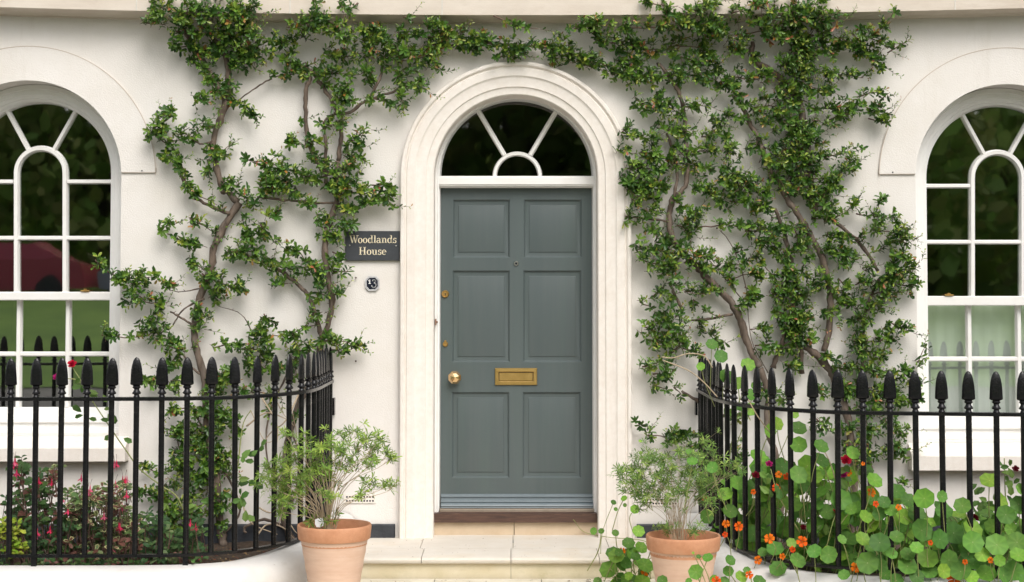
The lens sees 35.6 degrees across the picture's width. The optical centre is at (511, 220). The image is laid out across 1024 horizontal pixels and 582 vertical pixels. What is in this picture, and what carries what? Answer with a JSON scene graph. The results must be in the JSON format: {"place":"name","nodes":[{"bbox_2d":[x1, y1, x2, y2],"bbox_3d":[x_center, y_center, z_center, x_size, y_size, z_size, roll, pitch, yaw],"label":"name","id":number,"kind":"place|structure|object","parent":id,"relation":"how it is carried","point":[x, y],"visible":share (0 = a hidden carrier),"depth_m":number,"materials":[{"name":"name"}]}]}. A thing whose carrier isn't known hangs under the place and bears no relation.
{"place":"outdoors","nodes":[
{"label":"outdoors","id":0,"kind":"place"},
{"bbox_2d":[0,541,281,564],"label":"soil bed","id":1,"kind":"object","parent":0,"point":[245,544],"visible":0.1,"depth_m":8.93,"materials":[{"name":"brown soil"}]},
{"bbox_2d":[0,516,28,564],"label":"ground plant","id":2,"kind":"object","parent":1,"relation":"on","point":[17,544],"visible":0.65,"depth_m":7.94,"materials":[{"name":"green plant"}]},
{"bbox_2d":[0,453,106,564],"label":"fuchsia bush","id":3,"kind":"object","parent":1,"relation":"on","point":[19,511],"visible":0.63,"depth_m":8.09,"materials":[{"name":"green plant"}]},
{"bbox_2d":[44,454,147,564],"bbox_3d":[-2.141,1.494,8.137,0.600,0.632,0.479,0,-3,0],"label":"fuchsia bush","id":4,"kind":"object","parent":1,"relation":"on","point":[121,530],"visible":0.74,"depth_m":8.02,"materials":[{"name":"green plant"}]},
{"bbox_2d":[0,524,208,564],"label":"ground plant","id":5,"kind":"object","parent":1,"relation":"on","point":[175,560],"visible":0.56,"depth_m":7.94,"materials":[{"name":"green plant"}]},
{"bbox_2d":[53,360,266,521],"bbox_3d":[-1.770,1.103,8.006,1.082,0.805,0.108,0,-3,0],"label":"rose bush","id":6,"kind":"object","parent":1,"relation":"on","point":[240,502],"visible":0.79,"depth_m":8.00,"materials":[{"name":"green plant"}]},
{"bbox_2d":[115,505,207,564],"bbox_3d":[-1.827,1.641,8.239,0.587,0.348,0.477,0,-3,0],"label":"fuchsia bush","id":7,"kind":"object","parent":1,"relation":"on","point":[150,544],"visible":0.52,"depth_m":8.12,"materials":[{"name":"green plant"}]},
{"bbox_2d":[90,0,280,545],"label":"climbing plant","id":8,"kind":"object","parent":1,"relation":"on","point":[227,35],"visible":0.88,"depth_m":9.39,"materials":[{"name":"green plant"}]},
{"bbox_2d":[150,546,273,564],"bbox_3d":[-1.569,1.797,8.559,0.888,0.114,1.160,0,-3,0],"label":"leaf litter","id":9,"kind":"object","parent":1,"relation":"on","point":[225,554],"visible":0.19,"depth_m":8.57,"materials":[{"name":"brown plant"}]},
{"bbox_2d":[209,0,458,538],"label":"climbing plant","id":10,"kind":"object","parent":1,"relation":"on","point":[337,185],"visible":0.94,"depth_m":9.41,"materials":[{"name":"green plant"}]},
{"bbox_2d":[360,579,655,581],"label":"path","id":11,"kind":"structure","parent":0,"point":[476,580],"depth_m":8.65,"materials":[{"name":"stone"}]},
{"bbox_2d":[297,519,371,581],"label":"plant pot","id":12,"kind":"object","parent":11,"relation":"on","point":[337,554],"visible":0.96,"depth_m":7.73,"materials":[{"name":"ceramic"}]},
{"bbox_2d":[315,518,323,526],"bbox_3d":[-0.943,1.480,7.815,0.045,0.045,0.006,0,-3,0],"label":"plant tag","id":13,"kind":"object","parent":12,"relation":"in","point":[317,523],"visible":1,"depth_m":7.81,"materials":[{"name":"white plastic"}]},
{"bbox_2d":[250,419,402,528],"bbox_3d":[-0.915,1.279,7.871,0.760,0.613,0.407,0,-3,0],"label":"potted shrub","id":14,"kind":"object","parent":12,"relation":"on","point":[286,498],"visible":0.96,"depth_m":7.83,"materials":[{"name":"green plant"}]},
{"bbox_2d":[573,440,652,581],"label":"nasturtium","id":15,"kind":"object","parent":11,"relation":"on","point":[620,558],"visible":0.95,"depth_m":8.32,"materials":[{"name":"green plant"}]},
{"bbox_2d":[646,529,720,581],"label":"plant pot","id":16,"kind":"object","parent":11,"relation":"on","point":[674,560],"visible":0.86,"depth_m":7.61,"materials":[{"name":"ceramic"}]},
{"bbox_2d":[609,427,746,539],"bbox_3d":[0.798,1.311,7.753,0.680,0.605,0.389,0,-3,0],"label":"potted shrub","id":17,"kind":"object","parent":16,"relation":"on","point":[649,460],"visible":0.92,"depth_m":7.72,"materials":[{"name":"green plant"}]},
{"bbox_2d":[683,449,726,509],"bbox_3d":[0.927,1.235,7.606,0.214,0.297,0.060,0,-3,-6],"label":"nasturtium","id":18,"kind":"object","parent":17,"relation":"attached to","point":[712,467],"visible":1,"depth_m":7.60,"materials":[{"name":"green plant"}]},
{"bbox_2d":[657,551,765,581],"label":"nasturtium","id":19,"kind":"object","parent":11,"relation":"on","point":[695,571],"visible":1,"depth_m":7.41,"materials":[{"name":"green plant"}]},
{"bbox_2d":[759,542,999,578],"bbox_3d":[2.640,1.804,8.374,3.120,0.131,2.130,0,-3,0],"label":"soil bed","id":20,"kind":"object","parent":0,"point":[830,571],"visible":0.04,"depth_m":8.08,"materials":[{"name":"brown soil"}]},
{"bbox_2d":[579,0,802,542],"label":"climbing plant","id":21,"kind":"object","parent":20,"relation":"on","point":[644,189],"visible":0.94,"depth_m":9.41,"materials":[{"name":"green plant"}]},
{"bbox_2d":[662,0,912,532],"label":"climbing plant","id":22,"kind":"object","parent":20,"relation":"on","point":[804,132],"visible":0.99,"depth_m":9.41,"materials":[{"name":"green plant"}]},
{"bbox_2d":[661,339,1023,581],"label":"nasturtium","id":23,"kind":"object","parent":20,"relation":"on","point":[980,542],"visible":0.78,"depth_m":7.72,"materials":[{"name":"green plant"}]},
{"bbox_2d":[833,206,932,487],"bbox_3d":[2.199,0.900,9.364,0.637,1.978,0.178,0,-3,0],"label":"climbing plant","id":24,"kind":"object","parent":20,"relation":"on","point":[860,345],"visible":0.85,"depth_m":9.38,"materials":[{"name":"green plant"}]},
{"bbox_2d":[752,455,1019,534],"bbox_3d":[1.845,1.365,7.865,1.323,0.416,0.106,0,-3,0],"label":"rose bush","id":25,"kind":"object","parent":20,"relation":"on","point":[845,470],"visible":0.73,"depth_m":7.86,"materials":[{"name":"green plant"}]},
{"label":"ground","id":26,"kind":"structure","parent":0,"visible":0},
{"bbox_2d":[0,511,353,581],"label":"wall","id":27,"kind":"structure","parent":26,"relation":"on","point":[285,563],"depth_m":7.82,"materials":[{"name":"white paint"}]},
{"bbox_2d":[0,347,334,565],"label":"iron railing","id":28,"kind":"object","parent":27,"relation":"on","point":[320,399],"visible":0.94,"depth_m":7.89,"materials":[{"name":"black metal"}]},
{"bbox_2d":[361,535,654,579],"bbox_3d":[0.015,1.919,9.100,2.128,0.124,0.817,0,-3,0],"label":"stone step","id":29,"kind":"object","parent":26,"relation":"on","point":[541,557],"visible":0.65,"depth_m":8.72,"materials":[{"name":"stone"}]},
{"bbox_2d":[0,0,1023,544],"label":"town house","id":30,"kind":"structure","parent":26,"relation":"on","point":[496,382],"depth_m":9.54,"materials":[{"name":"paint"}]},
{"bbox_2d":[0,84,128,461],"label":"window","id":31,"kind":"structure","parent":30,"relation":"in","point":[14,98],"depth_m":9.71,"materials":[{"name":"white paint"}]},
{"bbox_2d":[365,276,378,290],"bbox_3d":[-0.830,0.374,9.485,0.083,0.087,0.013,0,-3,0],"label":"number plaque","id":32,"kind":"object","parent":30,"relation":"attached to","point":[371,283],"visible":1,"depth_m":9.48,"materials":[{"name":"black ceramic"}]},
{"bbox_2d":[345,231,399,260],"bbox_3d":[-0.829,0.150,9.489,0.324,0.176,0.025,0,-3,0],"label":"name sign","id":33,"kind":"object","parent":30,"relation":"attached to","point":[372,246],"visible":1,"depth_m":9.48,"materials":[{"name":"stone"}]},
{"bbox_2d":[395,2,633,89],"bbox_3d":[0.013,-1.025,9.408,1.418,0.504,0.252,0,-3,0],"label":"climbing plant","id":34,"kind":"object","parent":30,"relation":"attached to","point":[473,42],"visible":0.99,"depth_m":9.43,"materials":[{"name":"green plant"}]},
{"bbox_2d":[439,188,593,511],"bbox_3d":[0.031,0.776,9.662,0.933,1.954,0.117,0,-2,0],"label":"front door","id":35,"kind":"structure","parent":30,"relation":"in","point":[516,263],"depth_m":9.68,"materials":[{"name":"grey paint"}]},
{"bbox_2d":[908,88,1023,470],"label":"window","id":36,"kind":"structure","parent":30,"relation":"in","point":[955,426],"depth_m":9.70,"materials":[{"name":"white paint"}]},
{"bbox_2d":[672,513,1018,581],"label":"wall","id":37,"kind":"structure","parent":26,"relation":"on","point":[743,560],"depth_m":7.84,"materials":[{"name":"white paint"}]},
{"bbox_2d":[695,356,1023,573],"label":"iron railing","id":38,"kind":"object","parent":37,"relation":"on","point":[710,415],"visible":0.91,"depth_m":7.73,"materials":[{"name":"black metal"}]}
]}

